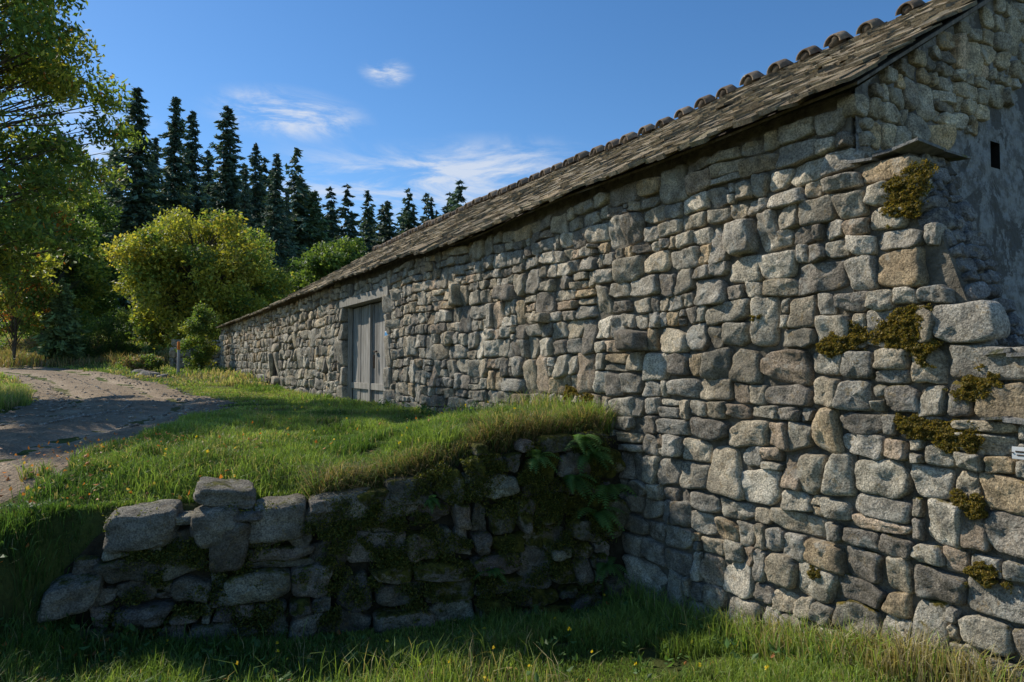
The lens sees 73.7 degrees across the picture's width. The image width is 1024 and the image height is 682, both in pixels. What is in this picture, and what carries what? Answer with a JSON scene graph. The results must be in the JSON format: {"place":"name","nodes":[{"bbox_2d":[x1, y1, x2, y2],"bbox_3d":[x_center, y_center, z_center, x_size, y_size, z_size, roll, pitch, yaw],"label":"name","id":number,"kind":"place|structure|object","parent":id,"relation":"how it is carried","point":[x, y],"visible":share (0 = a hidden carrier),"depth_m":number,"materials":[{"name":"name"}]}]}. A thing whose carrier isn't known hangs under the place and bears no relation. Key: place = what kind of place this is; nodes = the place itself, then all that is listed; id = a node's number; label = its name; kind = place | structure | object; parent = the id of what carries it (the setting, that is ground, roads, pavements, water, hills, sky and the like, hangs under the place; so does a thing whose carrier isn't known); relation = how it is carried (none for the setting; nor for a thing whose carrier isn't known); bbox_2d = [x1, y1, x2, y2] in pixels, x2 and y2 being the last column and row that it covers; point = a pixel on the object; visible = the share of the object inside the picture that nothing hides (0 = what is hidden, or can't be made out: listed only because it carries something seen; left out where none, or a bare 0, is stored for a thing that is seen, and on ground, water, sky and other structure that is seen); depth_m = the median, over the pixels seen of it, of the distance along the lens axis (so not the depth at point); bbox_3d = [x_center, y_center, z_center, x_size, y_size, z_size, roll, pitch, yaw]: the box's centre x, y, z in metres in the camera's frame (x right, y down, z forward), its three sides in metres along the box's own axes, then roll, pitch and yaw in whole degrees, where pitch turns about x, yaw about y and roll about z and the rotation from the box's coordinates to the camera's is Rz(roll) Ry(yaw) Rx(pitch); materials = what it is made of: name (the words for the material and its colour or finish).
{"place":"outdoors","nodes":[
{"label":"outdoors","id":0,"kind":"place"},
{"bbox_2d":[0,365,233,502],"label":"dirt road","id":1,"kind":"structure","parent":0,"point":[14,438],"depth_m":9.82,"materials":[{"name":"grey gravel"}]},
{"bbox_2d":[0,0,930,237],"label":"sky","id":2,"kind":"structure","parent":0,"point":[385,98],"materials":[{"name":"blue"}]},
{"bbox_2d":[0,330,1023,681],"bbox_3d":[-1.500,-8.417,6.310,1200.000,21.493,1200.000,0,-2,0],"label":"ground","id":3,"kind":"structure","parent":0,"point":[86,533],"depth_m":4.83,"materials":[{"name":"green plant"}]},
{"bbox_2d":[0,253,63,366],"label":"maple tree","id":4,"kind":"object","parent":3,"relation":"on","point":[20,305],"visible":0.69,"depth_m":33.51,"materials":[{"name":"green plant"}]},
{"bbox_2d":[0,199,115,337],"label":"birch tree","id":5,"kind":"object","parent":3,"relation":"on","point":[84,271],"visible":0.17,"depth_m":42.23,"materials":[{"name":"green plant"}]},
{"bbox_2d":[27,277,90,363],"bbox_3d":[-22.750,-0.778,34.561,2.634,4.965,3.281,0,-2,0],"label":"pine sapling","id":6,"kind":"object","parent":3,"relation":"on","point":[63,338],"visible":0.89,"depth_m":34.30,"materials":[{"name":"green plant"}]},
{"bbox_2d":[0,180,125,337],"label":"alder tree","id":7,"kind":"object","parent":3,"relation":"on","point":[105,217],"visible":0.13,"depth_m":46.40,"materials":[{"name":"green plant"}]},
{"bbox_2d":[36,573,104,622],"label":"coping block","id":8,"kind":"structure","parent":3,"relation":"on","point":[70,594],"depth_m":4.70,"materials":[{"name":"stone"}]},
{"bbox_2d":[0,333,143,357],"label":"bramble hedge","id":9,"kind":"object","parent":3,"relation":"on","point":[29,342],"visible":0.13,"depth_m":37.12,"materials":[{"name":"green plant"}]},
{"bbox_2d":[0,0,147,285],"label":"ash tree","id":10,"kind":"object","parent":3,"relation":"on","point":[44,73],"visible":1,"depth_m":15.10,"materials":[{"name":"green plant"}]},
{"bbox_2d":[92,143,128,240],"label":"fir tree","id":11,"kind":"object","parent":3,"relation":"on","point":[114,192],"visible":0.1,"depth_m":80.27,"materials":[{"name":"green plant"}]},
{"bbox_2d":[79,307,161,357],"bbox_3d":[-21.189,-0.160,36.343,4.523,3.455,3.080,0,-2,0],"label":"broom shrub","id":12,"kind":"object","parent":3,"relation":"on","point":[115,335],"visible":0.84,"depth_m":36.26,"materials":[{"name":"green plant"}]},
{"bbox_2d":[0,372,258,427],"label":"gravel stones","id":13,"kind":"object","parent":3,"relation":"on","point":[73,404],"visible":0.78,"depth_m":12.12,"materials":[{"name":"gravel"}]},
{"bbox_2d":[100,87,166,324],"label":"fir tree","id":14,"kind":"object","parent":3,"relation":"on","point":[133,205],"visible":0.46,"depth_m":68.06,"materials":[{"name":"green plant"}]},
{"bbox_2d":[131,369,143,373],"bbox_3d":[-14.179,1.219,25.953,0.664,0.312,0.446,-1,-2,21],"label":"boulder","id":15,"kind":"object","parent":3,"relation":"on","point":[136,370],"visible":0.42,"depth_m":25.83,"materials":[{"name":"stone"}]},
{"bbox_2d":[117,353,164,370],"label":"broom shrub","id":16,"kind":"object","parent":3,"relation":"on","point":[148,362],"visible":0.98,"depth_m":26.52,"materials":[{"name":"green plant"}]},
{"bbox_2d":[137,371,149,376],"bbox_3d":[-12.895,1.198,23.963,0.608,0.326,0.438,0,-2,0],"label":"boulder","id":17,"kind":"object","parent":3,"relation":"on","point":[143,372],"visible":0.44,"depth_m":23.87,"materials":[{"name":"stone"}]},
{"bbox_2d":[148,372,160,376],"bbox_3d":[-12.290,1.206,23.477,0.486,0.287,0.390,0,-2,0],"label":"boulder","id":18,"kind":"object","parent":3,"relation":"on","point":[154,373],"visible":0.49,"depth_m":23.36,"materials":[{"name":"stone"}]},
{"bbox_2d":[142,136,169,217],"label":"fir tree","id":19,"kind":"object","parent":3,"relation":"on","point":[156,158],"visible":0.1,"depth_m":80.67,"materials":[{"name":"green plant"}]},
{"bbox_2d":[156,374,169,377],"bbox_3d":[-11.806,1.211,23.072,0.415,0.215,0.295,0,-2,0],"label":"boulder","id":20,"kind":"object","parent":3,"relation":"on","point":[162,375],"visible":0.59,"depth_m":22.97,"materials":[{"name":"stone"}]},
{"bbox_2d":[140,96,197,238],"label":"fir tree","id":21,"kind":"object","parent":3,"relation":"on","point":[177,130],"visible":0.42,"depth_m":70.34,"materials":[{"name":"green plant"}]},
{"bbox_2d":[177,341,179,373],"bbox_3d":[-12.600,0.724,25.791,0.109,1.410,0.114,0,-2,0],"label":"trail marker post","id":22,"kind":"object","parent":3,"relation":"on","point":[178,356],"visible":0.9,"depth_m":25.76,"materials":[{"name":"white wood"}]},
{"bbox_2d":[177,111,209,225],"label":"fir tree","id":23,"kind":"object","parent":3,"relation":"on","point":[194,146],"visible":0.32,"depth_m":75.55,"materials":[{"name":"green plant"}]},
{"bbox_2d":[97,204,297,349],"bbox_3d":[-16.577,-2.874,36.407,9.649,8.767,9.352,0,-2,0],"label":"yellow field maple","id":24,"kind":"object","parent":3,"relation":"on","point":[173,276],"visible":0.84,"depth_m":33.89,"materials":[{"name":"green plant"}]},
{"bbox_2d":[174,300,220,370],"bbox_3d":[-12.747,-0.063,27.924,1.505,3.259,1.902,0,-2,0],"label":"ivy bush","id":25,"kind":"object","parent":3,"relation":"on","point":[198,325],"visible":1,"depth_m":27.59,"materials":[{"name":"green plant"}]},
{"bbox_2d":[174,344,220,367],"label":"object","id":26,"kind":"object","parent":3,"relation":"on","point":[190,357],"visible":0.14,"depth_m":30.93,"materials":[{"name":"green plant"}]},
{"bbox_2d":[169,339,222,368],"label":"stones","id":27,"kind":"object","parent":26,"relation":"on","point":[172,352],"visible":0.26,"depth_m":30.84,"materials":[{"name":"stone"}]},
{"bbox_2d":[196,149,219,216],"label":"fir tree","id":28,"kind":"object","parent":3,"relation":"on","point":[206,176],"visible":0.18,"depth_m":82.53,"materials":[{"name":"green plant"}]},
{"bbox_2d":[197,105,257,246],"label":"fir tree","id":29,"kind":"object","parent":3,"relation":"on","point":[226,191],"visible":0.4,"depth_m":70.25,"materials":[{"name":"green plant"}]},
{"bbox_2d":[0,141,466,332],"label":"distant forest","id":30,"kind":"object","parent":3,"relation":"on","point":[298,190],"visible":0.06,"depth_m":112.66,"materials":[{"name":"green plant"}]},
{"bbox_2d":[234,168,260,250],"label":"fir tree","id":31,"kind":"object","parent":3,"relation":"on","point":[244,202],"visible":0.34,"depth_m":66.42,"materials":[{"name":"green plant"}]},
{"bbox_2d":[216,241,281,299],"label":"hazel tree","id":32,"kind":"object","parent":3,"relation":"on","point":[261,278],"depth_m":59.41,"materials":[{"name":"green plant"}]},
{"bbox_2d":[242,142,272,242],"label":"fir tree","id":33,"kind":"object","parent":3,"relation":"on","point":[257,190],"visible":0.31,"depth_m":76.58,"materials":[{"name":"green plant"}]},
{"bbox_2d":[255,153,299,294],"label":"fir tree","id":34,"kind":"object","parent":3,"relation":"on","point":[276,232],"visible":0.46,"depth_m":72.29,"materials":[{"name":"green plant"}]},
{"bbox_2d":[280,192,297,269],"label":"fir tree","id":35,"kind":"object","parent":3,"relation":"on","point":[289,214],"visible":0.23,"depth_m":78.42,"materials":[{"name":"green plant"}]},
{"bbox_2d":[258,251,324,299],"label":"hornbeam tree","id":36,"kind":"object","parent":3,"relation":"on","point":[295,265],"visible":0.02,"depth_m":57.19,"materials":[{"name":"green plant"}]},
{"bbox_2d":[295,190,334,255],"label":"spruce tree","id":37,"kind":"object","parent":3,"relation":"on","point":[314,200],"visible":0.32,"depth_m":91.26,"materials":[{"name":"green plant"}]},
{"bbox_2d":[289,235,370,287],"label":"oak tree","id":38,"kind":"object","parent":3,"relation":"on","point":[319,264],"visible":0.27,"depth_m":50.53,"materials":[{"name":"green plant"}]},
{"bbox_2d":[71,431,630,648],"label":"facing stones","id":39,"kind":"object","parent":3,"relation":"on","point":[233,546],"visible":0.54,"depth_m":5.43,"materials":[{"name":"stone"}]},
{"bbox_2d":[424,494,440,513],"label":"fern plant","id":40,"kind":"object","parent":39,"relation":"attached to","point":[430,500],"visible":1,"depth_m":5.46,"materials":[{"name":"green plant"}]},
{"bbox_2d":[473,568,506,584],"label":"fern plant","id":41,"kind":"object","parent":39,"relation":"on","point":[495,571],"visible":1,"depth_m":5.52,"materials":[{"name":"green plant"}]},
{"bbox_2d":[527,449,561,472],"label":"fern plant","id":42,"kind":"object","parent":39,"relation":"attached to","point":[536,456],"visible":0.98,"depth_m":5.70,"materials":[{"name":"green plant"}]},
{"bbox_2d":[562,474,596,498],"bbox_3d":[0.568,1.214,5.755,0.294,0.183,0.295,0,-2,0],"label":"fern plant","id":43,"kind":"object","parent":39,"relation":"on","point":[572,480],"visible":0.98,"depth_m":5.72,"materials":[{"name":"green plant"}]},
{"bbox_2d":[565,434,605,453],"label":"fern plant","id":44,"kind":"object","parent":39,"relation":"on","point":[577,437],"visible":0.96,"depth_m":5.79,"materials":[{"name":"green plant"}]},
{"bbox_2d":[562,445,614,474],"bbox_3d":[0.656,1.002,5.811,0.464,0.230,0.331,0,-2,0],"label":"fern plant","id":45,"kind":"object","parent":39,"relation":"on","point":[586,457],"visible":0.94,"depth_m":5.78,"materials":[{"name":"green plant"}]},
{"bbox_2d":[577,506,624,538],"bbox_3d":[0.754,1.530,5.806,0.435,0.228,0.350,0,-2,0],"label":"fern plant","id":46,"kind":"object","parent":39,"relation":"attached to","point":[603,516],"visible":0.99,"depth_m":5.76,"materials":[{"name":"green plant"}]},
{"bbox_2d":[588,484,637,507],"bbox_3d":[0.850,1.318,5.838,0.407,0.193,0.334,0,-2,0],"label":"fern plant","id":47,"kind":"object","parent":39,"relation":"on","point":[609,488],"visible":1,"depth_m":5.79,"materials":[{"name":"green plant"}]},
{"bbox_2d":[353,302,387,403],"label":"wooden barn door","id":48,"kind":"structure","parent":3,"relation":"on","point":[361,346],"depth_m":13.18,"materials":[{"name":"grey wood"}]},
{"bbox_2d":[348,304,386,401],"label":"door rails","id":49,"kind":"object","parent":48,"relation":"attached to","point":[370,386],"depth_m":13.36,"materials":[{"name":"grey wood"}]},
{"bbox_2d":[373,351,376,368],"bbox_3d":[-2.545,0.344,12.643,0.060,0.330,0.150,1,-2,-30],"label":"door handle","id":50,"kind":"object","parent":48,"relation":"attached to","point":[374,360],"visible":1,"depth_m":12.62,"materials":[{"name":"metal"}]},
{"bbox_2d":[0,408,774,681],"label":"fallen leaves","id":51,"kind":"object","parent":3,"relation":"on","point":[180,497],"visible":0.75,"depth_m":5.46,"materials":[{"name":"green plant"}]},
{"bbox_2d":[0,399,841,681],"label":"broadleaf weeds","id":52,"kind":"object","parent":3,"relation":"on","point":[726,642],"visible":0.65,"depth_m":4.68,"materials":[{"name":"green plant"}]},
{"bbox_2d":[163,401,768,680],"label":"yellow wildflowers","id":53,"kind":"object","parent":3,"relation":"on","point":[493,647],"visible":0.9,"depth_m":4.71,"materials":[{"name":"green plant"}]},
{"bbox_2d":[223,90,859,641],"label":"stone wall","id":54,"kind":"structure","parent":3,"relation":"on","point":[729,142],"depth_m":5.51,"materials":[{"name":"grey stone"}]},
{"bbox_2d":[218,305,279,328],"bbox_3d":[-8.659,-1.396,25.795,3.010,1.390,12.560,1,-2,-30],"label":"range roof decking","id":55,"kind":"object","parent":54,"relation":"on","point":[251,315],"visible":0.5,"depth_m":22.70,"materials":[{"name":"brown wood"}]},
{"bbox_2d":[215,305,274,327],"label":"range roof","id":56,"kind":"structure","parent":55,"relation":"on","point":[246,316],"depth_m":23.73,"materials":[{"name":"stone"}]},
{"bbox_2d":[268,343,279,383],"bbox_3d":[-6.999,0.671,20.076,0.235,1.201,1.317,1,-2,-30],"label":"window surround","id":57,"kind":"object","parent":54,"relation":"attached to","point":[275,348],"visible":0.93,"depth_m":19.65,"materials":[{"name":"grey stone"}]},
{"bbox_2d":[219,286,335,394],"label":"wall stones","id":58,"kind":"object","parent":54,"relation":"attached to","point":[312,360],"depth_m":18.24,"materials":[{"name":"stone"}]},
{"bbox_2d":[335,294,393,405],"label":"door jamb stones","id":59,"kind":"object","parent":54,"relation":"attached to","point":[341,345],"depth_m":13.90,"materials":[{"name":"grey stone"}]},
{"bbox_2d":[339,286,391,307],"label":"wooden lintel","id":60,"kind":"structure","parent":54,"relation":"attached to","point":[370,297],"depth_m":12.71,"materials":[{"name":"grey wood"}]},
{"bbox_2d":[269,0,977,305],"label":"lauze roof","id":61,"kind":"structure","parent":54,"relation":"on","point":[798,82],"depth_m":6.78,"materials":[{"name":"stone"}]},
{"bbox_2d":[372,0,924,250],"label":"ridge tiles","id":62,"kind":"object","parent":61,"relation":"on","point":[833,40],"visible":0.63,"depth_m":9.51,"materials":[{"name":"stone"}]},
{"bbox_2d":[275,0,991,305],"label":"lauze roof decking","id":63,"kind":"object","parent":54,"relation":"on","point":[921,39],"visible":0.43,"depth_m":4.92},
{"bbox_2d":[323,108,1023,681],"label":"wall stones","id":64,"kind":"object","parent":54,"relation":"attached to","point":[883,478],"depth_m":4.85,"materials":[{"name":"stone"}]},
{"bbox_2d":[562,158,1013,594],"bbox_3d":[1.524,0.298,5.263,0.073,2.593,4.068,1,-2,-30],"label":"wall moss","id":65,"kind":"object","parent":64,"relation":"attached to","point":[900,329],"depth_m":3.90,"materials":[{"name":"green plant"}]},
{"bbox_2d":[1012,446,1023,459],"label":"wall plaque","id":66,"kind":"object","parent":64,"relation":"attached to","point":[1017,452],"depth_m":3.40,"materials":[{"name":"ceramic"}]},
{"bbox_2d":[595,556,629,584],"bbox_3d":[0.847,1.991,5.953,0.296,0.187,0.481,0,-2,0],"label":"fern plant","id":67,"kind":"object","parent":3,"relation":"on","point":[605,566],"visible":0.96,"depth_m":5.82,"materials":[{"name":"green plant"}]},
{"bbox_2d":[854,153,1023,677],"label":"stone buttress","id":68,"kind":"object","parent":3,"relation":"on","point":[941,265],"visible":0.12,"depth_m":3.88,"materials":[{"name":"grey stone"}]},
{"bbox_2d":[849,137,1023,356],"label":"buttress ledge slabs","id":69,"kind":"structure","parent":68,"relation":"on","point":[918,146],"depth_m":4.04,"materials":[{"name":"grey stone"}]},
{"bbox_2d":[913,153,1023,346],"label":"buttress slope stones","id":70,"kind":"object","parent":68,"relation":"attached to","point":[973,255],"visible":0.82,"depth_m":3.90,"materials":[{"name":"grey stone"}]},
{"bbox_2d":[980,416,1023,424],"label":"string course slab","id":71,"kind":"structure","parent":68,"relation":"attached to","point":[1011,419],"depth_m":3.44,"materials":[{"name":"stone"}]},
{"bbox_2d":[855,0,1023,337],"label":"gable render","id":72,"kind":"object","parent":3,"relation":"on","point":[993,197],"visible":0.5,"depth_m":5.20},
{"bbox_2d":[837,0,1023,157],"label":"gable stones","id":73,"kind":"object","parent":72,"relation":"attached to","point":[971,92],"visible":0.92,"depth_m":4.81,"materials":[{"name":"grey stone"}]},
{"bbox_2d":[990,141,999,168],"bbox_3d":[3.599,-1.408,5.320,0.140,0.200,0.299,1,-2,-30],"label":"gable vent opening","id":74,"kind":"object","parent":72,"relation":"in","point":[995,153],"visible":0.31,"depth_m":5.25,"materials":[{"name":"black"}]},
{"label":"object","id":75,"kind":"object","parent":3,"relation":"on","visible":0},
{"bbox_2d":[103,499,183,553],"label":"coping block","id":76,"kind":"structure","parent":75,"relation":"on","point":[129,529],"depth_m":4.86,"materials":[{"name":"stone"}]},
{"bbox_2d":[189,505,244,548],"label":"coping block","id":77,"kind":"structure","parent":75,"relation":"on","point":[210,526],"depth_m":4.99,"materials":[{"name":"stone"}]},
{"bbox_2d":[193,477,255,508],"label":"coping block","id":78,"kind":"structure","parent":77,"relation":"on","point":[212,492],"depth_m":5.12,"materials":[{"name":"stone"}]},
{"bbox_2d":[249,493,306,544],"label":"coping block","id":79,"kind":"structure","parent":75,"relation":"on","point":[290,512],"depth_m":5.16,"materials":[{"name":"stone"}]},
{"bbox_2d":[305,486,370,525],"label":"coping block","id":80,"kind":"structure","parent":75,"relation":"on","point":[356,491],"depth_m":5.34,"materials":[{"name":"stone"}]},
{"bbox_2d":[92,426,619,643],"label":"wall moss shoots","id":81,"kind":"object","parent":75,"relation":"attached to","point":[384,557],"depth_m":5.44,"materials":[{"name":"green plant"}]},
{"bbox_2d":[374,485,423,522],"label":"coping block","id":82,"kind":"structure","parent":75,"relation":"on","point":[411,509],"depth_m":5.44,"materials":[{"name":"stone"}]},
{"bbox_2d":[652,17,964,130],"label":"lauze roof rear slope","id":83,"kind":"structure","parent":0,"point":[841,92],"depth_m":8.24,"materials":[{"name":"grey stone"}]}
]}

